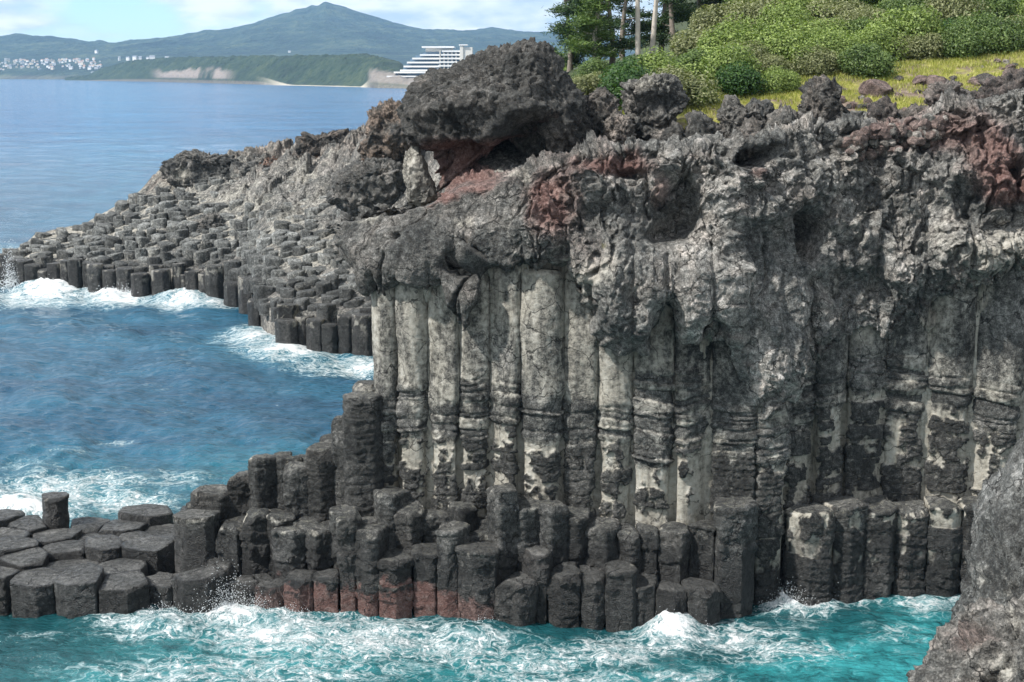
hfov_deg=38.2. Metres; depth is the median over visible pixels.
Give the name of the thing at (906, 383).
basalt column
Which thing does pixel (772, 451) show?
basalt column
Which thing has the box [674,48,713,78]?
shrub
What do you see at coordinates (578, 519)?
basalt column
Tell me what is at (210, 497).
basalt column
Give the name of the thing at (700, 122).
lava crag
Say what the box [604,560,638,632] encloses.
basalt column
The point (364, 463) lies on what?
basalt column
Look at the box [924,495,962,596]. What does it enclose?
basalt column
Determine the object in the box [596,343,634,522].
basalt column
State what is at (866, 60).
shrub
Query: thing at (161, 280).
basalt column
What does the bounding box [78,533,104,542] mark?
basalt column
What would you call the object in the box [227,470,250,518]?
basalt column
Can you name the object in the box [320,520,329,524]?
basalt column
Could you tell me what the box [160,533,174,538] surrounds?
basalt column
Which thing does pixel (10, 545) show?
basalt column
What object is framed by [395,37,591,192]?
lava boulder
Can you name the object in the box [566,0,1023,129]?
hillside
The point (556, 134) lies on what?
lava crag
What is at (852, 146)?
loose stone
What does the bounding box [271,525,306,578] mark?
basalt column
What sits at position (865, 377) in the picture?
basalt column
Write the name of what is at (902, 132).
loose stone
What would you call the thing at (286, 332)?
basalt column
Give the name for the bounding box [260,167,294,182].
headland crag
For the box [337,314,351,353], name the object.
basalt column
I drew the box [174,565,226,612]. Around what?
basalt column
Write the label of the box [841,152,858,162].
loose stone
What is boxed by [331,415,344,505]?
basalt column
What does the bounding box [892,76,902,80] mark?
loose stone
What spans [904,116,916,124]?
loose stone
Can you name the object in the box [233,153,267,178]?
headland crag
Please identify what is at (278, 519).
basalt column
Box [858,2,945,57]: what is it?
shrub
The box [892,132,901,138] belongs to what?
loose stone
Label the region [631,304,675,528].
basalt column
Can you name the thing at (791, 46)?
shrub
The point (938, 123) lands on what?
loose stone
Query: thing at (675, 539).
basalt column
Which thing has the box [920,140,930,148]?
loose stone
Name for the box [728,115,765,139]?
lava crag
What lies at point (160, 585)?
basalt column
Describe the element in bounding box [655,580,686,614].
basalt column
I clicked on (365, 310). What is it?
basalt column
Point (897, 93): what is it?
loose stone
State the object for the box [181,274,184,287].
basalt column
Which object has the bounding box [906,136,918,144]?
loose stone
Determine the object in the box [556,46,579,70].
shrub
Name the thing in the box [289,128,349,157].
headland crag
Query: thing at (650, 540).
basalt column
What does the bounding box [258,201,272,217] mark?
headland crag
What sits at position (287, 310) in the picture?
basalt column
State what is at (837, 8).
shrub
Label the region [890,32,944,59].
shrub
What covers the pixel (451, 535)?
basalt column
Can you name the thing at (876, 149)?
loose stone
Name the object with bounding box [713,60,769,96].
shrub
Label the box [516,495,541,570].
basalt column
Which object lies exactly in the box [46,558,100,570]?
basalt column
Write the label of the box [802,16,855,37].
shrub
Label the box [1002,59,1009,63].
loose stone
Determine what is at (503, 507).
basalt column
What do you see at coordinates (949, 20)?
shrub
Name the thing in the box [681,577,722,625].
basalt column
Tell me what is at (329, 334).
basalt column
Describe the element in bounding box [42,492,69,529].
basalt column
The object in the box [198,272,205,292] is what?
basalt column
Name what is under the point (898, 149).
loose stone
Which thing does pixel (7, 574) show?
basalt column
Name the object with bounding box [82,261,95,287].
basalt column
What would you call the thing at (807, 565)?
basalt column
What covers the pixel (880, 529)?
basalt column
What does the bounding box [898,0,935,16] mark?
shrub
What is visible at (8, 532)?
basalt column
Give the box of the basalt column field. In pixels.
[2,163,401,322]
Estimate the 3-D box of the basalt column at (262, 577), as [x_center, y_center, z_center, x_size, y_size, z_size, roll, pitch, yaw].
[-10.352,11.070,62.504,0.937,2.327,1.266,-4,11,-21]
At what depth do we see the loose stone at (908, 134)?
60.35 m
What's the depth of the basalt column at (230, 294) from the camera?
140.72 m
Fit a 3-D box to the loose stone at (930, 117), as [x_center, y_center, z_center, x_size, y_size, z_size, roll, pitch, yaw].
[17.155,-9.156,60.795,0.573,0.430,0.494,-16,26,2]
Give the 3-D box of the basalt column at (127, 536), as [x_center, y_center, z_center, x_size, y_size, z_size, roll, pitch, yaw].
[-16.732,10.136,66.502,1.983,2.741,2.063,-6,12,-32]
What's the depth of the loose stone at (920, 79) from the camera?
72.76 m
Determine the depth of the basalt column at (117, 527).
67.65 m
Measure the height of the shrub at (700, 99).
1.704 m
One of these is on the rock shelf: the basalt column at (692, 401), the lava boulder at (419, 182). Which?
the basalt column at (692, 401)
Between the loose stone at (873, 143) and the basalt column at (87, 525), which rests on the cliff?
the loose stone at (873, 143)
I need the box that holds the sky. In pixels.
[0,0,662,42]
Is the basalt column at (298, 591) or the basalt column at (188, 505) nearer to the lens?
the basalt column at (298, 591)
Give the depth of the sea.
90.53 m
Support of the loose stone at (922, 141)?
on the cliff
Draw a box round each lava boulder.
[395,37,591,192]
[402,145,437,206]
[494,165,519,172]
[583,86,619,137]
[601,108,636,143]
[619,72,689,140]
[716,94,774,137]
[797,74,849,122]
[797,111,816,124]
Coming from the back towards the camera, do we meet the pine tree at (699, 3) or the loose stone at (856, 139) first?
the pine tree at (699, 3)
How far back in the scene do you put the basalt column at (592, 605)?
59.41 m
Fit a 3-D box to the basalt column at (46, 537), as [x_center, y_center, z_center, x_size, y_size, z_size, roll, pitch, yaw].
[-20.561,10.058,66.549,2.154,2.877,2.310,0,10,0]
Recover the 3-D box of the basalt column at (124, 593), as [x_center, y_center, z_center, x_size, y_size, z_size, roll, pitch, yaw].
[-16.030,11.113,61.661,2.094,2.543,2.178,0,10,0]
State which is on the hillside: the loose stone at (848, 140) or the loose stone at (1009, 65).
the loose stone at (1009, 65)
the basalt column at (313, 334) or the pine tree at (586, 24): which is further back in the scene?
the basalt column at (313, 334)
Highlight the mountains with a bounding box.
[0,2,634,79]
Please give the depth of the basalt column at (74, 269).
149.98 m
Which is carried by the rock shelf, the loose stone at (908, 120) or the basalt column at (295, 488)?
the basalt column at (295, 488)
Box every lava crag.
[536,108,578,152]
[658,120,693,140]
[684,109,726,137]
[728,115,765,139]
[763,102,797,127]
[838,111,864,119]
[866,94,899,121]
[897,102,929,118]
[922,78,977,106]
[973,90,986,98]
[977,66,1023,97]
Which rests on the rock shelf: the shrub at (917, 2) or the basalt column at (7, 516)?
the basalt column at (7, 516)
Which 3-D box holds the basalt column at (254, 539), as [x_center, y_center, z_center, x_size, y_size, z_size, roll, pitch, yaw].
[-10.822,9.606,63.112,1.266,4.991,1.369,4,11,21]
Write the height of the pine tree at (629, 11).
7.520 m
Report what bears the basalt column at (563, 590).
on the rock shelf
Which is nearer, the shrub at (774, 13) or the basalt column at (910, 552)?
the basalt column at (910, 552)
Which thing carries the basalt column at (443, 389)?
on the rock shelf
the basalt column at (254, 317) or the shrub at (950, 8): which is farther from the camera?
the basalt column at (254, 317)
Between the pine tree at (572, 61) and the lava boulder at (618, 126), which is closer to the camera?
the lava boulder at (618, 126)
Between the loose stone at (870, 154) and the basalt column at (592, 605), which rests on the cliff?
the loose stone at (870, 154)
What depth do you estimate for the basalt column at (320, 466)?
62.89 m
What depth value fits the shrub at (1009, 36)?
77.86 m
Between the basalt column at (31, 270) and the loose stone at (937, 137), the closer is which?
the loose stone at (937, 137)
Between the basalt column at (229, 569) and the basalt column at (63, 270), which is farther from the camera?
the basalt column at (63, 270)
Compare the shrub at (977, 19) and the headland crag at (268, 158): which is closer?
the shrub at (977, 19)
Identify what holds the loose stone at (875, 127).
on the cliff
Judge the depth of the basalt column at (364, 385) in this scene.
62.63 m
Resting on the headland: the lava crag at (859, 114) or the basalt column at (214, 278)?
the basalt column at (214, 278)
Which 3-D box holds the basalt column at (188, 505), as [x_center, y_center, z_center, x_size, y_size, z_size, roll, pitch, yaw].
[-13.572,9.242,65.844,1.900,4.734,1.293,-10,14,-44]
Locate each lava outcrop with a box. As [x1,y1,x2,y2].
[906,593,1023,681]
[934,428,1023,638]
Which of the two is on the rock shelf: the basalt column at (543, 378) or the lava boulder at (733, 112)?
the basalt column at (543, 378)
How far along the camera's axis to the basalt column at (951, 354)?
62.60 m
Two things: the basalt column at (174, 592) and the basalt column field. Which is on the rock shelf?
the basalt column at (174, 592)
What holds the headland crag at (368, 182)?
on the headland
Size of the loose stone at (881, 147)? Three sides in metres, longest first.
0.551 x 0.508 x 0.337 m
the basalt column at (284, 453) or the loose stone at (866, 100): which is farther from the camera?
the loose stone at (866, 100)
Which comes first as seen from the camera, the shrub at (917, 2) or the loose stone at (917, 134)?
the loose stone at (917, 134)
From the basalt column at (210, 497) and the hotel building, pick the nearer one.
the basalt column at (210, 497)
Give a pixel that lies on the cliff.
(697, 233)
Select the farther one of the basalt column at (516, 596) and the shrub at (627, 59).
the shrub at (627, 59)
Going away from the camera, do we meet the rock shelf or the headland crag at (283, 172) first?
the rock shelf
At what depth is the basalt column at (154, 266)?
147.04 m
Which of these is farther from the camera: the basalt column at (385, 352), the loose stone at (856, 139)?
the basalt column at (385, 352)
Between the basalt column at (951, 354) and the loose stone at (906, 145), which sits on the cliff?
the loose stone at (906, 145)
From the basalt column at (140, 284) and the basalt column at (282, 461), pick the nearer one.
the basalt column at (282, 461)
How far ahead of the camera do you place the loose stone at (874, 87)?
71.34 m
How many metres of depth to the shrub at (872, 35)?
77.07 m
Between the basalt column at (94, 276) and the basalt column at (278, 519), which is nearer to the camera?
the basalt column at (278, 519)
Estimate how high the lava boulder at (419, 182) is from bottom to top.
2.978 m
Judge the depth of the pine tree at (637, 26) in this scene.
87.97 m
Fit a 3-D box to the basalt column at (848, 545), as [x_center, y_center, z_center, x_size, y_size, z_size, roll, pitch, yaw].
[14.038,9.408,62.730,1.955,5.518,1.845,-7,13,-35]
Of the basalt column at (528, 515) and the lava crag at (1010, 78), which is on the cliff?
the lava crag at (1010, 78)
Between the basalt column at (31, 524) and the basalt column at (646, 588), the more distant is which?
the basalt column at (31, 524)
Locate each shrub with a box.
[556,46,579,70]
[571,57,611,80]
[571,71,606,94]
[597,60,655,110]
[611,54,661,69]
[624,46,694,76]
[642,64,722,110]
[669,26,723,57]
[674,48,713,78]
[676,42,765,89]
[687,0,731,26]
[687,0,748,34]
[688,82,717,105]
[695,12,768,54]
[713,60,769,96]
[715,39,775,60]
[721,0,783,31]
[723,0,757,6]
[732,16,821,56]
[751,54,795,74]
[752,0,813,33]
[757,29,828,69]
[758,65,802,93]
[774,0,831,20]
[782,0,846,4]
[788,45,842,76]
[790,18,849,31]
[796,0,871,22]
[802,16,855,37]
[806,26,862,68]
[834,0,885,6]
[835,5,890,25]
[836,42,901,79]
[837,16,879,36]
[851,23,908,60]
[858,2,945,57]
[869,0,917,19]
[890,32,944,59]
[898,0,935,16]
[921,0,990,22]
[929,16,963,32]
[929,20,997,58]
[942,9,997,36]
[971,0,1021,18]
[977,16,1023,55]
[988,14,1023,43]
[999,0,1023,18]
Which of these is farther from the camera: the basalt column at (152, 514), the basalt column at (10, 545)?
the basalt column at (152, 514)
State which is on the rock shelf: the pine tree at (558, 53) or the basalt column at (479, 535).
the basalt column at (479, 535)
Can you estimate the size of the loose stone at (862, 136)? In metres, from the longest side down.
0.715 x 0.692 x 0.687 m
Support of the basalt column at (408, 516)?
on the rock shelf
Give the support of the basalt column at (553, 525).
on the rock shelf
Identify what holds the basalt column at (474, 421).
on the rock shelf
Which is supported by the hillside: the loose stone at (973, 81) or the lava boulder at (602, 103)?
the loose stone at (973, 81)
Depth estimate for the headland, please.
155.31 m
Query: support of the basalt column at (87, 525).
on the rock shelf
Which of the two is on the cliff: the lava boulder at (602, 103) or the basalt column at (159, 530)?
the lava boulder at (602, 103)
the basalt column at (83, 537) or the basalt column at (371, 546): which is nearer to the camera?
the basalt column at (371, 546)
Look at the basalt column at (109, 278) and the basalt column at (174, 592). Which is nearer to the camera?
the basalt column at (174, 592)
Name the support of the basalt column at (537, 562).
on the rock shelf
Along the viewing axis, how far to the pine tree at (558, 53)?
90.05 m
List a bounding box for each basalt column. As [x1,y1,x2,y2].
[0,253,12,286]
[0,509,24,526]
[0,527,29,538]
[0,536,38,556]
[0,547,48,570]
[0,566,20,615]
[6,259,20,285]
[7,515,46,537]
[9,567,63,617]
[16,259,33,283]
[24,263,42,280]
[32,528,81,547]
[37,268,46,278]
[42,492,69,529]
[42,540,85,562]
[46,262,59,278]
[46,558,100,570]
[54,562,103,618]
[59,259,67,281]
[67,258,82,287]
[70,517,109,534]
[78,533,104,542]
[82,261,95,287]
[84,534,122,561]
[86,263,102,292]
[98,519,146,536]
[98,558,147,577]
[99,570,150,613]
[102,269,116,288]
[103,264,114,269]
[115,266,133,291]
[118,504,173,527]
[119,530,151,541]
[121,535,174,575]
[130,272,149,296]
[144,523,173,535]
[146,572,175,607]
[149,264,165,294]
[151,268,171,294]
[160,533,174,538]
[171,578,175,606]
[172,262,185,289]
[172,509,219,573]
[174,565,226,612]
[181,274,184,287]
[184,270,199,289]
[185,502,190,509]
[190,484,229,521]
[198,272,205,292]
[205,264,223,298]
[207,558,236,590]
[214,519,242,576]
[220,516,244,527]
[223,281,238,306]
[226,575,258,605]
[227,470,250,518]
[237,276,250,313]
[239,507,271,575]
[247,298,260,326]
[248,453,276,508]
[253,573,272,582]
[254,578,284,608]
[266,512,295,578]
[270,508,283,511]
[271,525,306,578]
[273,451,291,455]
[274,318,297,343]
[275,455,303,509]
[276,303,298,318]
[283,461,308,519]
[283,569,313,611]
[292,516,320,526]
[295,315,313,345]
[295,454,305,461]
[305,442,335,521]
[305,523,333,572]
[306,317,323,351]
[312,568,340,612]
[319,433,331,441]
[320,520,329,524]
[321,323,337,353]
[329,504,357,568]
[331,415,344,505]
[335,508,363,611]
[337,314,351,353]
[342,391,384,516]
[351,313,372,355]
[352,380,373,391]
[354,523,389,616]
[359,307,370,313]
[362,516,377,523]
[371,284,400,487]
[373,487,409,548]
[376,548,413,618]
[393,500,424,549]
[395,283,429,508]
[409,542,437,616]
[422,508,449,542]
[427,265,459,510]
[435,521,470,617]
[447,500,478,531]
[455,541,500,620]
[458,269,490,517]
[469,530,487,541]
[477,516,487,530]
[486,483,519,582]
[488,265,522,490]
[494,571,538,626]
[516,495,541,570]
[520,267,565,499]
[522,545,552,623]
[538,499,569,567]
[546,561,581,627]
[561,270,598,517]
[565,504,590,566]
[578,565,605,629]
[584,516,619,576]
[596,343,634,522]
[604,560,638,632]
[617,522,641,573]
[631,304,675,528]
[635,522,659,580]
[635,574,657,625]
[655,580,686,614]
[657,521,691,583]
[673,336,712,524]
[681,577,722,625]
[687,519,715,581]
[709,341,758,519]
[713,496,758,618]
[753,262,792,605]
[781,319,816,556]
[782,502,835,605]
[809,274,848,503]
[822,496,868,603]
[843,279,887,500]
[861,495,897,599]
[880,304,930,501]
[891,500,928,596]
[924,286,978,503]
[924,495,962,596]
[956,495,977,594]
[969,266,1023,495]
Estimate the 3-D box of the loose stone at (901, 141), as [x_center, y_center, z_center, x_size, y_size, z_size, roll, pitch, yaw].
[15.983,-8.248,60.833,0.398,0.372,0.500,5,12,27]
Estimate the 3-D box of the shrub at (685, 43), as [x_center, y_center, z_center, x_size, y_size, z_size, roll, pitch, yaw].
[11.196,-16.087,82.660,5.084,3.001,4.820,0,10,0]
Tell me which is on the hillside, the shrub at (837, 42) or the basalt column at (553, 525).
the shrub at (837, 42)
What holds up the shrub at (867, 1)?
on the hillside
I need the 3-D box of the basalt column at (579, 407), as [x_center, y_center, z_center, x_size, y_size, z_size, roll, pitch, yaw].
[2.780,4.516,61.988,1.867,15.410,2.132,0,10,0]
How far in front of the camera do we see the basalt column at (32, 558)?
63.12 m
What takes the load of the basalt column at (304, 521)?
on the rock shelf
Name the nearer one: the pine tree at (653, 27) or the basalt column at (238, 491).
the basalt column at (238, 491)
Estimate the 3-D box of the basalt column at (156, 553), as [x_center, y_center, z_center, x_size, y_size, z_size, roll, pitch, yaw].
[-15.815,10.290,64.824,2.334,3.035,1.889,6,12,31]
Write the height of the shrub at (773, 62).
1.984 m
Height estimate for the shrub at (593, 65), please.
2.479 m
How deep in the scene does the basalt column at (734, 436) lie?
60.64 m
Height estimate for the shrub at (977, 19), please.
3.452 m
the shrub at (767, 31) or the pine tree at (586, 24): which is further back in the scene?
the pine tree at (586, 24)
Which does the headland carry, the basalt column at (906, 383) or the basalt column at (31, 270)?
the basalt column at (31, 270)
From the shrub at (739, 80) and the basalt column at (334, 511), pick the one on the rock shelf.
the basalt column at (334, 511)
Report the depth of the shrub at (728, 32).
79.52 m
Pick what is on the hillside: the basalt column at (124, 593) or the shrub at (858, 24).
the shrub at (858, 24)
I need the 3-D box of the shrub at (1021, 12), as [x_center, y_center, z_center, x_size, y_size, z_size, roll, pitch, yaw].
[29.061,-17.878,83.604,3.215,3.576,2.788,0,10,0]
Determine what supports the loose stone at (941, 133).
on the cliff
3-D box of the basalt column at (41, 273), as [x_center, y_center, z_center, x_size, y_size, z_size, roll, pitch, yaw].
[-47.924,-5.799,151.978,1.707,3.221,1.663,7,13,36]
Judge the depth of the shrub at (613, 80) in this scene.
71.47 m
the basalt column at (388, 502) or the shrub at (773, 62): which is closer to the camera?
the basalt column at (388, 502)
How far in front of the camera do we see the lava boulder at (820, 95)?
65.67 m
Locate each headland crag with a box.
[159,149,243,187]
[196,212,223,232]
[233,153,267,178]
[258,156,277,166]
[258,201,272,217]
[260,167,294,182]
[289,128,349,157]
[325,157,406,218]
[357,97,410,162]
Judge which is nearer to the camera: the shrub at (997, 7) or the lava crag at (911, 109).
the lava crag at (911, 109)
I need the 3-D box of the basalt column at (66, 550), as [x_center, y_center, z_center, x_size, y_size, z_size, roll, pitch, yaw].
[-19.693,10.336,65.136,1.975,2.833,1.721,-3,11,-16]
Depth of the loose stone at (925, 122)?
60.35 m
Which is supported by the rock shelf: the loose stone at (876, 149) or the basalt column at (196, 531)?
the basalt column at (196, 531)
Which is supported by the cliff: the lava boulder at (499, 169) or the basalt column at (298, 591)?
the lava boulder at (499, 169)
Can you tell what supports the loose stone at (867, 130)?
on the cliff
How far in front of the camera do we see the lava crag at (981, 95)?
64.46 m
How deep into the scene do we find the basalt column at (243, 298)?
136.44 m
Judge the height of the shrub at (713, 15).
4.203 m
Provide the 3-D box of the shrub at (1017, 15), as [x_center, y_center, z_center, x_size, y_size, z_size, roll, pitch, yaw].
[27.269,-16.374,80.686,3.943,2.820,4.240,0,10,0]
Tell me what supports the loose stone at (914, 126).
on the cliff
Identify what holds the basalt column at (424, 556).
on the rock shelf
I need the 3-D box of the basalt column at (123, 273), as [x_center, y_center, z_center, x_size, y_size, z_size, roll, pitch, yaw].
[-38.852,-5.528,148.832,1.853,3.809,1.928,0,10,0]
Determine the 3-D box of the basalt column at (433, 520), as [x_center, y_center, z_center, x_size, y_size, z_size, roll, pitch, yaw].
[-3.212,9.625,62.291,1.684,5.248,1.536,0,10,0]
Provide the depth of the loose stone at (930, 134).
60.32 m
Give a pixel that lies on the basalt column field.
(263, 282)
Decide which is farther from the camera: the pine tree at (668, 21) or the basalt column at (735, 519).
the pine tree at (668, 21)
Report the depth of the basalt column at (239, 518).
63.88 m
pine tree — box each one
[540,0,610,71]
[546,0,646,59]
[551,44,570,59]
[556,0,626,59]
[564,1,646,62]
[612,0,666,59]
[628,0,698,51]
[629,0,701,51]
[635,0,639,57]
[649,0,658,53]
[677,0,726,27]
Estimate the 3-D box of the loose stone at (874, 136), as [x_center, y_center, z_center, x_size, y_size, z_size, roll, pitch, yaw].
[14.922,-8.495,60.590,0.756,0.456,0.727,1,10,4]
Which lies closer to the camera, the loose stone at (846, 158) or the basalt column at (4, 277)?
the loose stone at (846, 158)
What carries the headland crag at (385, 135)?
on the headland
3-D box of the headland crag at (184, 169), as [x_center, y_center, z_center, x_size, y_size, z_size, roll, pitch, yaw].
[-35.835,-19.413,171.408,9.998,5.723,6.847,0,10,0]
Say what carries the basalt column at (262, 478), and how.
on the rock shelf
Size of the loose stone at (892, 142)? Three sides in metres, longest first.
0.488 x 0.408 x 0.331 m
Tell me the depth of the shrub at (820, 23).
81.60 m
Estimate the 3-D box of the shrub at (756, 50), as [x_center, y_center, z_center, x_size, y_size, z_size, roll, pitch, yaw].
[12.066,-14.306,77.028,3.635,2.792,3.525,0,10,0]
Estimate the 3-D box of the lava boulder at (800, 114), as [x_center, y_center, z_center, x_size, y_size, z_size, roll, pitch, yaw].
[12.328,-8.428,64.678,2.788,3.283,2.987,0,10,0]
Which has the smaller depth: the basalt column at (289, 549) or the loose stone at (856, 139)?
the loose stone at (856, 139)
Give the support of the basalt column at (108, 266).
on the headland
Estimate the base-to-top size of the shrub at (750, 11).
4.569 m
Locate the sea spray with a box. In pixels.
[0,248,838,625]
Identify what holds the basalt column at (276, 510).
on the rock shelf
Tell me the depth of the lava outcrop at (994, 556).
36.95 m
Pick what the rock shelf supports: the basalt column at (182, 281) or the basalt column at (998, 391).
the basalt column at (998, 391)
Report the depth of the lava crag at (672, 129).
63.60 m
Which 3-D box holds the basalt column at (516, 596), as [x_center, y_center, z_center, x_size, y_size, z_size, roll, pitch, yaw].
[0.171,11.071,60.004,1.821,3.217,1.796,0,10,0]
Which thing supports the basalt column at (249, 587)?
on the rock shelf
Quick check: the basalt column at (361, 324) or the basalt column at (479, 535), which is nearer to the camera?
the basalt column at (479, 535)
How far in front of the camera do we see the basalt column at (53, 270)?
150.49 m
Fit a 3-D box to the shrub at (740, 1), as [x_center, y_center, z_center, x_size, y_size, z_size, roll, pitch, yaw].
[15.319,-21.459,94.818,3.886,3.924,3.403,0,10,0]
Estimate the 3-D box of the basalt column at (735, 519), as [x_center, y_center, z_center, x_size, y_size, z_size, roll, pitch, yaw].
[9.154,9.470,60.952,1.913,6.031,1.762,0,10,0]
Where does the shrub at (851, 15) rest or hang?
on the hillside
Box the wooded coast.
[65,53,414,88]
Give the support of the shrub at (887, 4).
on the hillside
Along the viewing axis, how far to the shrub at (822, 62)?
75.23 m
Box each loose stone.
[833,136,843,147]
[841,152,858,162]
[842,136,852,147]
[845,148,854,155]
[846,144,861,150]
[849,102,857,108]
[850,130,868,144]
[852,137,862,144]
[857,104,866,108]
[858,79,893,97]
[860,126,872,138]
[863,97,872,103]
[865,150,876,159]
[868,139,880,147]
[869,122,884,133]
[871,132,879,138]
[873,147,883,154]
[877,127,891,140]
[877,145,888,149]
[879,139,889,147]
[888,139,896,146]
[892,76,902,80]
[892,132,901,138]
[894,92,902,97]
[894,147,901,152]
[896,138,904,144]
[897,126,907,137]
[901,141,909,148]
[902,130,911,138]
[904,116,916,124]
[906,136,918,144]
[912,75,926,84]
[912,124,917,129]
[912,131,921,137]
[917,118,930,130]
[917,137,925,145]
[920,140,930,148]
[921,113,935,121]
[925,75,947,84]
[925,129,935,139]
[930,115,946,130]
[931,129,941,139]
[939,130,944,136]
[967,78,980,85]
[975,73,992,80]
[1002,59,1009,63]
[1005,64,1015,68]
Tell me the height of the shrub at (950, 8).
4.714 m
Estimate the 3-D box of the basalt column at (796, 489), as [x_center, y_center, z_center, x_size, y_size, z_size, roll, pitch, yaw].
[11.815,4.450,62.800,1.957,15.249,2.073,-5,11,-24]
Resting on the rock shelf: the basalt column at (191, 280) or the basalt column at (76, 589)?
the basalt column at (76, 589)
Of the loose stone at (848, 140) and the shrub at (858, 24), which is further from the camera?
the shrub at (858, 24)
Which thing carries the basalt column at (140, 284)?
on the headland
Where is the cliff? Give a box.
[325,85,1023,526]
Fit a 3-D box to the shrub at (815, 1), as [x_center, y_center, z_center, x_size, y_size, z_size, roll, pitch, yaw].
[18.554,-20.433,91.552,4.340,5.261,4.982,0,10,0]
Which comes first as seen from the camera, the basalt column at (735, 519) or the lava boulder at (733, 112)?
the basalt column at (735, 519)
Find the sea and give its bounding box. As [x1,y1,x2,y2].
[0,79,959,681]
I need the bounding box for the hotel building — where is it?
[387,44,472,76]
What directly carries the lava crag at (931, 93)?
on the cliff
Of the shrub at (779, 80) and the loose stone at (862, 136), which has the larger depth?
the shrub at (779, 80)
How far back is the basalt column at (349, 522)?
60.25 m
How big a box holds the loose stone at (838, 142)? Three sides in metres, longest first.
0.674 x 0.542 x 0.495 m
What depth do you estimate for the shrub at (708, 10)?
100.58 m
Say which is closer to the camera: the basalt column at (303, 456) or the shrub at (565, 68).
the basalt column at (303, 456)
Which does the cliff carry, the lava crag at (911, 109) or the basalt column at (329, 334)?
the lava crag at (911, 109)
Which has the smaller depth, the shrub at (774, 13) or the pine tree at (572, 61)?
the shrub at (774, 13)
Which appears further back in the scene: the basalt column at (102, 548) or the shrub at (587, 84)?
the shrub at (587, 84)
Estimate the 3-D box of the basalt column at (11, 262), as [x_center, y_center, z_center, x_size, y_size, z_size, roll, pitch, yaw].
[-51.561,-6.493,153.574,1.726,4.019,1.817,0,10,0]
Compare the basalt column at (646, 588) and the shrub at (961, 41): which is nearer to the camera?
the basalt column at (646, 588)
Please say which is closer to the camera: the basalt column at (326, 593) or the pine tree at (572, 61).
the basalt column at (326, 593)
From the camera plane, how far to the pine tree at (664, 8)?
98.66 m
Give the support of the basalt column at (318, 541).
on the rock shelf
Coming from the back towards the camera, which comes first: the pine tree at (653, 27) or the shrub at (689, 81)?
the pine tree at (653, 27)
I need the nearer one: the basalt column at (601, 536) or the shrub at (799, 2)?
the basalt column at (601, 536)
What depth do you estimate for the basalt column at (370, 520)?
61.46 m
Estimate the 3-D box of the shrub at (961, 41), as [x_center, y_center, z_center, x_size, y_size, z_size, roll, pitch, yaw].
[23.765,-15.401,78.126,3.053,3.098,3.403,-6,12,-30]
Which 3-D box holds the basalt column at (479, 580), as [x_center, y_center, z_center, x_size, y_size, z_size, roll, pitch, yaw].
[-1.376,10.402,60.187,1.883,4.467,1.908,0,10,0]
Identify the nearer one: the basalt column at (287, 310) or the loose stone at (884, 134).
the loose stone at (884, 134)
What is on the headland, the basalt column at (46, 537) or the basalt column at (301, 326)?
the basalt column at (301, 326)
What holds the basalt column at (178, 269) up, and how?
on the headland
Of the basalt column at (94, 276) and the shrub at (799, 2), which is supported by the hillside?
the shrub at (799, 2)
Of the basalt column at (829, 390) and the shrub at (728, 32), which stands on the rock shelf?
the basalt column at (829, 390)
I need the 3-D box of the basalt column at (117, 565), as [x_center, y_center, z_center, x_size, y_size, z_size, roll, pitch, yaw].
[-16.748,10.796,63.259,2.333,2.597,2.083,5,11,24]
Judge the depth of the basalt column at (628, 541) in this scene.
60.40 m
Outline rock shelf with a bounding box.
[340,486,786,623]
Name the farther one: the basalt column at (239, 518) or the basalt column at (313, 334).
the basalt column at (313, 334)
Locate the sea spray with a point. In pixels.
(8, 286)
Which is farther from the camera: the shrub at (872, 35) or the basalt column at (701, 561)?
the shrub at (872, 35)
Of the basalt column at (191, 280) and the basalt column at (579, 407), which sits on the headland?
the basalt column at (191, 280)
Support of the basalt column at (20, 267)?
on the headland
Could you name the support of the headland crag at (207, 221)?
on the headland
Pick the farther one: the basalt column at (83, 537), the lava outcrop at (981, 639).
the basalt column at (83, 537)
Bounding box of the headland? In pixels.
[19,122,445,341]
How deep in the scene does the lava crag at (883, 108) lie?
63.45 m
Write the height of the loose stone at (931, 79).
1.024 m
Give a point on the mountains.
(323, 28)
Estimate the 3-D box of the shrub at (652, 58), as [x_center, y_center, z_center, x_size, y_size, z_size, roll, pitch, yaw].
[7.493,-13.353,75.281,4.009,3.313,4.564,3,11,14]
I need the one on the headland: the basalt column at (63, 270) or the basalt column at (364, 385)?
the basalt column at (63, 270)
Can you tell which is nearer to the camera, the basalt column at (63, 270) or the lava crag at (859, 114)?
the lava crag at (859, 114)
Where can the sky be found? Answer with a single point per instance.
(113, 21)
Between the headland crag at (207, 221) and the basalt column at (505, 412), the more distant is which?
the headland crag at (207, 221)
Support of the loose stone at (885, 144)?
on the cliff
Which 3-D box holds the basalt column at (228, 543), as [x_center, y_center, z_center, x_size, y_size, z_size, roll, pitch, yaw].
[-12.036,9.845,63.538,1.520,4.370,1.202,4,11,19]
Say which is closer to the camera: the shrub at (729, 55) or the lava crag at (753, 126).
the lava crag at (753, 126)
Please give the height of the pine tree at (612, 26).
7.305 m
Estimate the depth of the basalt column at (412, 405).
61.48 m
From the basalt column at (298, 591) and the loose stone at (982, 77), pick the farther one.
the loose stone at (982, 77)
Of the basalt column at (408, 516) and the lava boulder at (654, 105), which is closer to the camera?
the basalt column at (408, 516)

